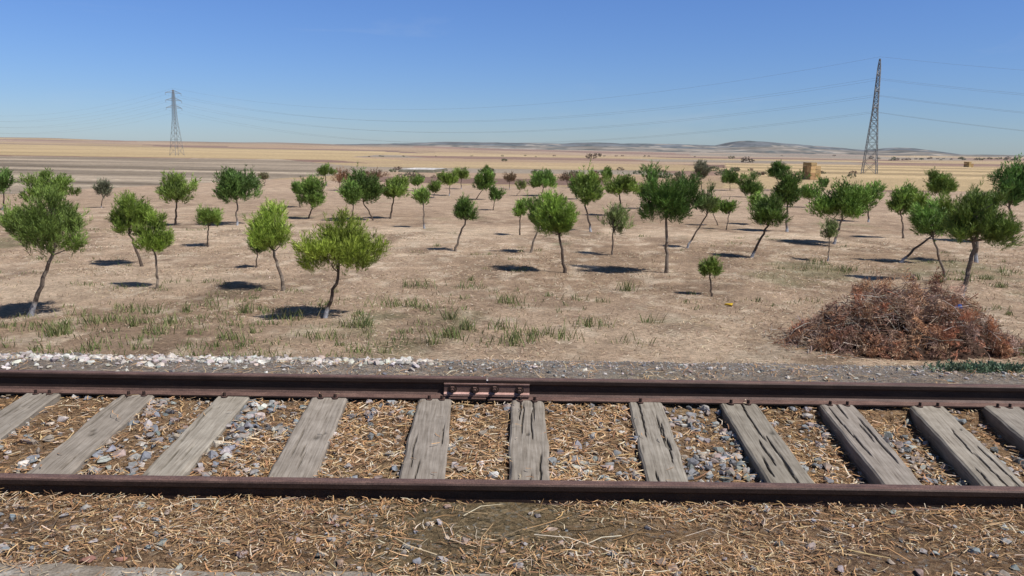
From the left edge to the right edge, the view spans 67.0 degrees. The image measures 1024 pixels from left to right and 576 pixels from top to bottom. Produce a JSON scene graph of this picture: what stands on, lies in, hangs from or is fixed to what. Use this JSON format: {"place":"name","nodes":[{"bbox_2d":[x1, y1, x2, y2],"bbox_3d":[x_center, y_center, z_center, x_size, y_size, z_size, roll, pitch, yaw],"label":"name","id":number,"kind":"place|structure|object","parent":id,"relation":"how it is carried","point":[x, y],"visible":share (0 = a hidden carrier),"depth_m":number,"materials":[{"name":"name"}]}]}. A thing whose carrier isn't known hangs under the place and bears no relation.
{"place":"outdoors","nodes":[
{"label":"outdoors","id":0,"kind":"place"},
{"bbox_2d":[398,168,447,172],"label":"irrigation reservoir","id":1,"kind":"object","parent":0,"point":[426,170],"visible":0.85,"depth_m":180.29,"materials":[{"name":"concrete"}]},
{"bbox_2d":[0,137,1023,575],"bbox_3d":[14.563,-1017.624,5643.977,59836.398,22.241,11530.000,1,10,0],"label":"ground","id":2,"kind":"structure","parent":0,"point":[138,167],"depth_m":20.90,"materials":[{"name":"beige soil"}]},
{"bbox_2d":[0,167,15,209],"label":"pine tree","id":3,"kind":"object","parent":2,"relation":"on","point":[5,178],"visible":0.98,"depth_m":57.84,"materials":[{"name":"green plant"}]},
{"bbox_2d":[0,393,65,442],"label":"wooden sleeper","id":4,"kind":"object","parent":2,"relation":"on","point":[19,413],"visible":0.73,"depth_m":5.53,"materials":[{"name":"grey wood"}]},
{"bbox_2d":[0,369,486,399],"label":"steel rail","id":5,"kind":"object","parent":4,"relation":"on","point":[229,384],"visible":0.97,"depth_m":5.90,"materials":[{"name":"brown metal"}]},
{"bbox_2d":[444,381,529,397],"bbox_3d":[-0.192,0.770,5.920,0.650,0.102,0.184,1,10,0],"label":"rail joint fishplate","id":6,"kind":"object","parent":5,"relation":"attached to","point":[486,389],"visible":0.91,"depth_m":5.88,"materials":[{"name":"metal"}]},
{"bbox_2d":[0,181,93,316],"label":"pine tree","id":7,"kind":"object","parent":2,"relation":"on","point":[33,224],"visible":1,"depth_m":19.22,"materials":[{"name":"green plant"}]},
{"bbox_2d":[16,167,81,201],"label":"pine tree","id":8,"kind":"object","parent":2,"relation":"on","point":[43,179],"visible":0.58,"depth_m":49.21,"materials":[{"name":"green plant"}]},
{"bbox_2d":[26,395,157,473],"bbox_3d":[-2.790,1.048,5.096,0.286,0.143,2.550,0,12,-4],"label":"wooden sleeper","id":9,"kind":"object","parent":2,"relation":"on","point":[83,443],"visible":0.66,"depth_m":5.10,"materials":[{"name":"grey wood"}]},
{"bbox_2d":[92,177,114,207],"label":"pine tree","id":10,"kind":"object","parent":2,"relation":"on","point":[104,189],"visible":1,"depth_m":61.38,"materials":[{"name":"green plant"}]},
{"bbox_2d":[104,189,158,266],"bbox_3d":[-14.814,-2.363,30.241,1.940,3.182,1.941,1,10,0],"label":"pine tree","id":11,"kind":"object","parent":2,"relation":"on","point":[130,211],"visible":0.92,"depth_m":29.75,"materials":[{"name":"green plant"}]},
{"bbox_2d":[130,208,174,288],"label":"pine tree","id":12,"kind":"object","parent":2,"relation":"on","point":[159,238],"visible":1,"depth_m":24.39,"materials":[{"name":"green plant"}]},
{"bbox_2d":[165,90,183,154],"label":"electricity pylon","id":13,"kind":"object","parent":2,"relation":"on","point":[175,110],"visible":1,"depth_m":410.81,"materials":[{"name":"metal"}]},
{"bbox_2d":[0,57,1023,143],"bbox_3d":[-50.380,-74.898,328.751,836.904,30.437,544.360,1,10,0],"label":"power lines","id":14,"kind":"object","parent":13,"relation":"attached to","point":[576,115],"visible":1,"depth_m":276.11,"materials":[{"name":"metal"}]},
{"bbox_2d":[155,169,201,224],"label":"pine tree","id":15,"kind":"object","parent":2,"relation":"on","point":[175,188],"visible":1,"depth_m":46.96,"materials":[{"name":"green plant"}]},
{"bbox_2d":[143,396,252,475],"bbox_3d":[-2.090,1.060,5.096,0.264,0.145,2.550,0,12,-2],"label":"wooden sleeper","id":16,"kind":"object","parent":2,"relation":"on","point":[183,453],"visible":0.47,"depth_m":5.09,"materials":[{"name":"grey wood"}]},
{"bbox_2d":[192,203,225,246],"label":"pine tree","id":17,"kind":"object","parent":2,"relation":"on","point":[207,215],"visible":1,"depth_m":36.45,"materials":[{"name":"green plant"}]},
{"bbox_2d":[211,164,264,224],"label":"pine tree","id":18,"kind":"object","parent":2,"relation":"on","point":[235,184],"visible":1,"depth_m":47.54,"materials":[{"name":"green plant"}]},
{"bbox_2d":[245,239,269,267],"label":"pine tree","id":19,"kind":"object","parent":2,"relation":"on","point":[257,250],"visible":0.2,"depth_m":30.12,"materials":[{"name":"green plant"}]},
{"bbox_2d":[258,172,269,185],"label":"pine tree","id":20,"kind":"object","parent":2,"relation":"on","point":[264,175],"visible":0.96,"depth_m":103.14,"materials":[{"name":"green plant"}]},
{"bbox_2d":[242,198,295,290],"bbox_3d":[-7.690,-1.368,24.568,1.751,3.138,1.959,1,10,0],"label":"pine tree","id":21,"kind":"object","parent":2,"relation":"on","point":[269,227],"visible":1,"depth_m":24.29,"materials":[{"name":"green plant"}]},
{"bbox_2d":[290,179,302,207],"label":"pine tree","id":22,"kind":"object","parent":2,"relation":"on","point":[295,187],"visible":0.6,"depth_m":64.84,"materials":[{"name":"green plant"}]},
{"bbox_2d":[0,562,594,575],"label":"concrete platform","id":23,"kind":"structure","parent":2,"relation":"on","point":[65,569],"depth_m":3.46,"materials":[{"name":"grey concrete"}]},
{"bbox_2d":[268,397,348,477],"bbox_3d":[-1.340,1.069,5.096,0.290,0.144,2.550,0,12,-3],"label":"wooden sleeper","id":24,"kind":"object","parent":2,"relation":"on","point":[305,450],"visible":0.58,"depth_m":5.09,"materials":[{"name":"grey wood"}]},
{"bbox_2d":[294,173,327,218],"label":"pine tree","id":25,"kind":"object","parent":2,"relation":"on","point":[308,188],"visible":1,"depth_m":53.59,"materials":[{"name":"green plant"}]},
{"bbox_2d":[316,163,337,185],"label":"pine tree","id":26,"kind":"object","parent":2,"relation":"on","point":[324,170],"visible":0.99,"depth_m":105.41,"materials":[{"name":"green plant"}]},
{"bbox_2d":[287,204,391,317],"bbox_3d":[-4.431,-0.616,19.732,2.230,3.089,2.580,4,11,16],"label":"pine tree","id":27,"kind":"object","parent":2,"relation":"on","point":[348,245],"visible":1,"depth_m":19.50,"materials":[{"name":"green plant"}]},
{"bbox_2d":[331,165,349,189],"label":"pine tree","id":28,"kind":"object","parent":2,"relation":"on","point":[342,175],"visible":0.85,"depth_m":94.44,"materials":[{"name":"brown plant"}]},
{"bbox_2d":[334,176,363,215],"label":"pine tree","id":29,"kind":"object","parent":2,"relation":"on","point":[349,192],"visible":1,"depth_m":51.49,"materials":[{"name":"green plant"}]},
{"bbox_2d":[343,163,390,220],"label":"pine tree","id":30,"kind":"object","parent":2,"relation":"on","point":[372,187],"visible":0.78,"depth_m":52.84,"materials":[{"name":"green plant"}]},
{"bbox_2d":[363,168,388,178],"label":"pine tree","id":31,"kind":"object","parent":2,"relation":"on","point":[379,174],"visible":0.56,"depth_m":107.57,"materials":[{"name":"brown plant"}]},
{"bbox_2d":[380,174,410,218],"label":"pine tree","id":32,"kind":"object","parent":2,"relation":"on","point":[397,189],"visible":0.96,"depth_m":54.31,"materials":[{"name":"green plant"}]},
{"bbox_2d":[395,175,409,187],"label":"pine tree","id":33,"kind":"object","parent":2,"relation":"on","point":[406,180],"visible":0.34,"depth_m":83.06,"materials":[{"name":"green plant"}]},
{"bbox_2d":[409,173,424,185],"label":"pine tree","id":34,"kind":"object","parent":2,"relation":"on","point":[417,180],"visible":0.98,"depth_m":96.75,"materials":[{"name":"green plant"}]},
{"bbox_2d":[411,185,431,228],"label":"pine tree","id":35,"kind":"object","parent":2,"relation":"on","point":[421,194],"visible":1,"depth_m":47.61,"materials":[{"name":"green plant"}]},
{"bbox_2d":[399,399,451,478],"bbox_3d":[-0.555,1.079,5.095,0.280,0.144,2.550,0,12,-2],"label":"wooden sleeper","id":36,"kind":"object","parent":2,"relation":"on","point":[430,420],"visible":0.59,"depth_m":5.08,"materials":[{"name":"grey wood"}]},
{"bbox_2d":[426,178,442,194],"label":"pine tree","id":37,"kind":"object","parent":2,"relation":"on","point":[434,186],"visible":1,"depth_m":81.47,"materials":[{"name":"green plant"}]},
{"bbox_2d":[435,169,458,195],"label":"pine tree","id":38,"kind":"object","parent":2,"relation":"on","point":[449,178],"visible":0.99,"depth_m":86.65,"materials":[{"name":"green plant"}]},
{"bbox_2d":[454,167,470,188],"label":"pine tree","id":39,"kind":"object","parent":2,"relation":"on","point":[463,173],"visible":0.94,"depth_m":101.42,"materials":[{"name":"green plant"}]},
{"bbox_2d":[452,192,479,251],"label":"pine tree","id":40,"kind":"object","parent":2,"relation":"on","point":[463,208],"visible":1,"depth_m":36.15,"materials":[{"name":"green plant"}]},
{"bbox_2d":[480,164,488,179],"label":"pine tree","id":41,"kind":"object","parent":2,"relation":"on","point":[486,167],"visible":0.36,"depth_m":140.49,"materials":[{"name":"green plant"}]},
{"bbox_2d":[472,168,497,199],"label":"pine tree","id":42,"kind":"object","parent":2,"relation":"on","point":[487,182],"visible":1,"depth_m":78.85,"materials":[{"name":"green plant"}]},
{"bbox_2d":[78,510,897,562],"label":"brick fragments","id":43,"kind":"object","parent":2,"relation":"on","point":[92,558],"visible":0.94,"depth_m":3.59,"materials":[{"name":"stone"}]},
{"bbox_2d":[488,186,506,209],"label":"pine tree","id":44,"kind":"object","parent":2,"relation":"on","point":[494,194],"visible":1,"depth_m":65.00,"materials":[{"name":"green plant"}]},
{"bbox_2d":[503,171,516,188],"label":"pine tree","id":45,"kind":"object","parent":2,"relation":"on","point":[510,177],"visible":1,"depth_m":103.81,"materials":[{"name":"brown plant"}]},
{"bbox_2d":[0,350,1023,575],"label":"straw litter","id":46,"kind":"object","parent":2,"relation":"on","point":[384,500],"visible":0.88,"depth_m":4.06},
{"bbox_2d":[0,473,1023,510],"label":"steel rail","id":47,"kind":"object","parent":2,"relation":"on","point":[559,492],"visible":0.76,"depth_m":4.20,"materials":[{"name":"brown metal"}]},
{"bbox_2d":[0,394,1023,485],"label":"track ballast","id":48,"kind":"structure","parent":2,"relation":"on","point":[691,472],"depth_m":5.15,"materials":[{"name":"gravel"}]},
{"bbox_2d":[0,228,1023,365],"bbox_3d":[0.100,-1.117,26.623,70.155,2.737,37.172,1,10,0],"label":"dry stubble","id":49,"kind":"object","parent":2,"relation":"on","point":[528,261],"visible":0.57,"depth_m":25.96,"materials":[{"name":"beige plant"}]},
{"bbox_2d":[0,226,1023,357],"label":"green weeds","id":50,"kind":"object","parent":2,"relation":"on","point":[64,327],"visible":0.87,"depth_m":19.03,"materials":[{"name":"green plant"}]},
{"bbox_2d":[512,197,527,234],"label":"pine tree","id":51,"kind":"object","parent":2,"relation":"on","point":[520,208],"visible":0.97,"depth_m":44.37,"materials":[{"name":"green plant"}]},
{"bbox_2d":[514,178,527,195],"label":"pine tree","id":52,"kind":"object","parent":2,"relation":"on","point":[522,184],"visible":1,"depth_m":87.72,"materials":[{"name":"green plant"}]},
{"bbox_2d":[32,389,1012,512],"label":"coach screws","id":53,"kind":"object","parent":2,"relation":"on","point":[519,400],"visible":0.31,"depth_m":5.83,"materials":[{"name":"metal"}]},
{"bbox_2d":[508,400,549,479],"bbox_3d":[0.109,1.089,5.095,0.271,0.143,2.550,1,12,0],"label":"wooden sleeper","id":54,"kind":"object","parent":2,"relation":"on","point":[528,449],"visible":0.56,"depth_m":5.09,"materials":[{"name":"grey wood"}]},
{"bbox_2d":[522,189,545,252],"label":"pine tree","id":55,"kind":"object","parent":2,"relation":"on","point":[529,205],"visible":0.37,"depth_m":35.67,"materials":[{"name":"green plant"}]},
{"bbox_2d":[527,166,558,194],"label":"pine tree","id":56,"kind":"object","parent":2,"relation":"on","point":[544,178],"visible":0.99,"depth_m":87.92,"materials":[{"name":"green plant"}]},
{"bbox_2d":[531,186,580,272],"bbox_3d":[1.730,-2.209,29.756,2.003,3.466,1.612,5,11,21],"label":"pine tree","id":57,"kind":"object","parent":2,"relation":"on","point":[559,213],"visible":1,"depth_m":29.40,"materials":[{"name":"green plant"}]},
{"bbox_2d":[558,171,577,185],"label":"pine tree","id":58,"kind":"object","parent":2,"relation":"on","point":[567,178],"visible":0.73,"depth_m":109.33,"materials":[{"name":"brown plant"}]},
{"bbox_2d":[568,171,582,198],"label":"pine tree","id":59,"kind":"object","parent":2,"relation":"on","point":[570,185],"visible":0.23,"depth_m":82.37,"materials":[{"name":"green plant"}]},
{"bbox_2d":[571,160,610,231],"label":"pine tree","id":60,"kind":"object","parent":2,"relation":"on","point":[588,189],"visible":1,"depth_m":47.06,"materials":[{"name":"green plant"}]},
{"bbox_2d":[599,165,612,182],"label":"pine tree","id":61,"kind":"object","parent":2,"relation":"on","point":[609,172],"visible":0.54,"depth_m":118.67,"materials":[{"name":"green plant"}]},
{"bbox_2d":[595,202,635,254],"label":"pine tree","id":62,"kind":"object","parent":2,"relation":"on","point":[615,215],"visible":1,"depth_m":35.81,"materials":[{"name":"green plant"}]},
{"bbox_2d":[603,172,641,206],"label":"pine tree","id":63,"kind":"object","parent":2,"relation":"on","point":[625,184],"visible":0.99,"depth_m":60.28,"materials":[{"name":"green plant"}]},
{"bbox_2d":[634,181,650,208],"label":"pine tree","id":64,"kind":"object","parent":2,"relation":"on","point":[640,191],"visible":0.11,"depth_m":69.24,"materials":[{"name":"green plant"}]},
{"bbox_2d":[628,402,687,481],"bbox_3d":[0.959,1.102,5.096,0.262,0.142,2.550,1,12,3],"label":"wooden sleeper","id":65,"kind":"object","parent":2,"relation":"on","point":[658,455],"visible":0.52,"depth_m":5.10,"materials":[{"name":"grey wood"}]},
{"bbox_2d":[635,159,706,272],"bbox_3d":[6.115,-2.701,29.854,2.841,4.556,2.600,1,10,0],"label":"pine tree","id":66,"kind":"object","parent":2,"relation":"on","point":[667,197],"visible":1,"depth_m":29.40,"materials":[{"name":"green plant"}]},
{"bbox_2d":[670,172,685,183],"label":"pine tree","id":67,"kind":"object","parent":2,"relation":"on","point":[678,174],"visible":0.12,"depth_m":93.34,"materials":[{"name":"green plant"}]},
{"bbox_2d":[368,152,1017,177],"bbox_3d":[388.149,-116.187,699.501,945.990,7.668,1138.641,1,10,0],"label":"distant trees","id":68,"kind":"object","parent":2,"relation":"on","point":[716,169],"visible":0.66,"depth_m":229.61,"materials":[{"name":"green plant"}]},
{"bbox_2d":[686,179,720,247],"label":"pine tree","id":69,"kind":"object","parent":2,"relation":"on","point":[710,202],"visible":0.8,"depth_m":38.72,"materials":[{"name":"green plant"}]},
{"bbox_2d":[693,158,713,190],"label":"pine tree","id":70,"kind":"object","parent":2,"relation":"on","point":[703,168],"visible":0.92,"depth_m":107.60,"materials":[{"name":"green plant"}]},
{"bbox_2d":[697,253,724,296],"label":"pine tree","id":71,"kind":"object","parent":2,"relation":"on","point":[712,266],"visible":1,"depth_m":25.01,"materials":[{"name":"green plant"}]},
{"bbox_2d":[710,194,721,224],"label":"pine tree","id":72,"kind":"object","parent":2,"relation":"on","point":[714,210],"visible":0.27,"depth_m":53.21,"materials":[{"name":"green plant"}]},
{"bbox_2d":[716,197,741,229],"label":"pine tree","id":73,"kind":"object","parent":2,"relation":"on","point":[725,207],"visible":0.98,"depth_m":50.23,"materials":[{"name":"green plant"}]},
{"bbox_2d":[719,167,738,183],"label":"pine tree","id":74,"kind":"object","parent":2,"relation":"on","point":[728,177],"visible":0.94,"depth_m":108.79,"materials":[{"name":"green plant"}]},
{"bbox_2d":[737,169,766,195],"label":"pine tree","id":75,"kind":"object","parent":2,"relation":"on","point":[749,186],"visible":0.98,"depth_m":91.42,"materials":[{"name":"green plant"}]},
{"bbox_2d":[746,190,769,209],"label":"pine tree","id":76,"kind":"object","parent":2,"relation":"on","point":[752,197],"visible":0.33,"depth_m":53.79,"materials":[{"name":"green plant"}]},
{"bbox_2d":[718,403,813,482],"bbox_3d":[1.684,1.115,5.096,0.290,0.144,2.550,1,12,2],"label":"wooden sleeper","id":77,"kind":"object","parent":2,"relation":"on","point":[769,454],"visible":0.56,"depth_m":5.12,"materials":[{"name":"grey wood"}]},
{"bbox_2d":[746,190,793,257],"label":"pine tree","id":78,"kind":"object","parent":2,"relation":"on","point":[766,211],"visible":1,"depth_m":34.82,"materials":[{"name":"green plant"}]},
{"bbox_2d":[766,160,792,181],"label":"pine tree","id":79,"kind":"object","parent":2,"relation":"on","point":[776,168],"visible":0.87,"depth_m":110.37,"materials":[{"name":"green plant"}]},
{"bbox_2d":[771,167,811,231],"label":"pine tree","id":80,"kind":"object","parent":2,"relation":"on","point":[787,188],"visible":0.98,"depth_m":48.82,"materials":[{"name":"green plant"}]},
{"bbox_2d":[799,181,821,206],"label":"pine tree","id":81,"kind":"object","parent":2,"relation":"on","point":[806,191],"visible":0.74,"depth_m":74.18,"materials":[{"name":"green plant"}]},
{"bbox_2d":[802,162,820,179],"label":"straw bale stack","id":82,"kind":"object","parent":2,"relation":"on","point":[812,168],"visible":0.93,"depth_m":167.32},
{"bbox_2d":[817,176,829,186],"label":"pine tree","id":83,"kind":"object","parent":2,"relation":"on","point":[821,181],"visible":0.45,"depth_m":114.25,"materials":[{"name":"green plant"}]},
{"bbox_2d":[819,217,839,260],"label":"pine tree","id":84,"kind":"object","parent":2,"relation":"on","point":[830,230],"visible":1,"depth_m":34.61,"materials":[{"name":"green plant"}]},
{"bbox_2d":[804,174,879,243],"bbox_3d":[17.901,-4.224,41.834,3.612,3.962,3.334,7,12,33],"label":"pine tree","id":85,"kind":"object","parent":2,"relation":"on","point":[844,200],"visible":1,"depth_m":41.44,"materials":[{"name":"green plant"}]},
{"bbox_2d":[817,404,921,484],"bbox_3d":[2.379,1.119,5.095,0.270,0.143,2.550,2,12,6],"label":"wooden sleeper","id":86,"kind":"object","parent":2,"relation":"on","point":[873,456],"visible":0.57,"depth_m":5.13,"materials":[{"name":"grey wood"}]},
{"bbox_2d":[861,59,880,173],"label":"electricity pylon","id":87,"kind":"object","parent":2,"relation":"on","point":[876,103],"visible":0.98,"depth_m":228.61,"materials":[{"name":"metal"}]},
{"bbox_2d":[864,178,886,221],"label":"pine tree","id":88,"kind":"object","parent":2,"relation":"on","point":[880,190],"visible":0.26,"depth_m":58.10,"materials":[{"name":"green plant"}]},
{"bbox_2d":[750,266,1023,360],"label":"brush pile","id":89,"kind":"object","parent":2,"relation":"on","point":[881,327],"visible":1,"depth_m":17.25,"materials":[{"name":"plant"}]},
{"bbox_2d":[885,179,920,237],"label":"pine tree","id":90,"kind":"object","parent":2,"relation":"on","point":[901,198],"visible":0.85,"depth_m":45.19,"materials":[{"name":"green plant"}]},
{"bbox_2d":[899,184,957,262],"bbox_3d":[18.426,-2.841,34.264,2.329,3.719,2.425,1,10,0],"label":"pine tree","id":91,"kind":"object","parent":2,"relation":"on","point":[920,199],"visible":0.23,"depth_m":34.06,"materials":[{"name":"green plant"}]},
{"bbox_2d":[905,196,952,278],"bbox_3d":[15.542,-1.833,28.763,1.679,3.277,1.443,1,10,0],"label":"pine tree","id":92,"kind":"object","parent":2,"relation":"on","point":[926,220],"visible":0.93,"depth_m":28.53,"materials":[{"name":"green plant"}]},
{"bbox_2d":[922,166,959,195],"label":"pine tree","id":93,"kind":"object","parent":2,"relation":"on","point":[937,181],"visible":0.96,"depth_m":80.91,"materials":[{"name":"green plant"}]},
{"bbox_2d":[907,406,1023,486],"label":"wooden sleeper","id":94,"kind":"object","parent":2,"relation":"on","point":[968,456],"visible":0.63,"depth_m":5.12,"materials":[{"name":"grey wood"}]},
{"bbox_2d":[488,377,1023,408],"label":"steel rail","id":95,"kind":"object","parent":94,"relation":"on","point":[754,392],"visible":0.97,"depth_m":5.90,"materials":[{"name":"brown metal"}]},
{"bbox_2d":[911,358,1023,373],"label":"creeping plant","id":96,"kind":"object","parent":2,"relation":"on","point":[991,366],"visible":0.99,"depth_m":6.91,"materials":[{"name":"green plant"}]},
{"bbox_2d":[963,162,973,166],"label":"straw bale stack","id":97,"kind":"object","parent":2,"relation":"on","point":[968,164],"visible":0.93,"depth_m":401.92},
{"bbox_2d":[940,176,1023,294],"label":"pine tree","id":98,"kind":"object","parent":2,"relation":"on","point":[991,226],"visible":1,"depth_m":24.45,"materials":[{"name":"green plant"}]},
{"bbox_2d":[967,184,1002,262],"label":"pine tree","id":99,"kind":"object","parent":2,"relation":"on","point":[976,252],"visible":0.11,"depth_m":34.47,"materials":[{"name":"green plant"}]},
{"bbox_2d":[980,406,1023,455],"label":"wooden sleeper","id":100,"kind":"object","parent":2,"relation":"on","point":[1006,424],"visible":0.44,"depth_m":5.60,"materials":[{"name":"grey wood"}]},
{"bbox_2d":[986,152,1023,242],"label":"pine tree","id":101,"kind":"object","parent":2,"relation":"on","point":[1013,174],"visible":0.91,"depth_m":43.00,"materials":[{"name":"green plant"}]},
{"bbox_2d":[0,350,1023,575],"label":"loose gravel","id":102,"kind":"structure","parent":0,"point":[163,360],"depth_m":6.58,"materials":[{"name":"grey gravel"}]},
{"bbox_2d":[0,0,1023,154],"label":"sky","id":103,"kind":"structure","parent":0,"point":[64,58],"materials":[{"name":"blue"}]},
{"bbox_2d":[337,141,1023,155],"bbox_3d":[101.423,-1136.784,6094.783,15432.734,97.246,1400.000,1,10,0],"label":"distant hills","id":104,"kind":"structure","parent":0,"point":[748,144],"depth_m":5714.81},
{"bbox_2d":[374,145,1023,156],"bbox_3d":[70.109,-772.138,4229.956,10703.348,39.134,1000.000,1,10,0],"label":"distant hills","id":105,"kind":"structure","parent":0,"point":[780,150],"depth_m":3880.28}
]}

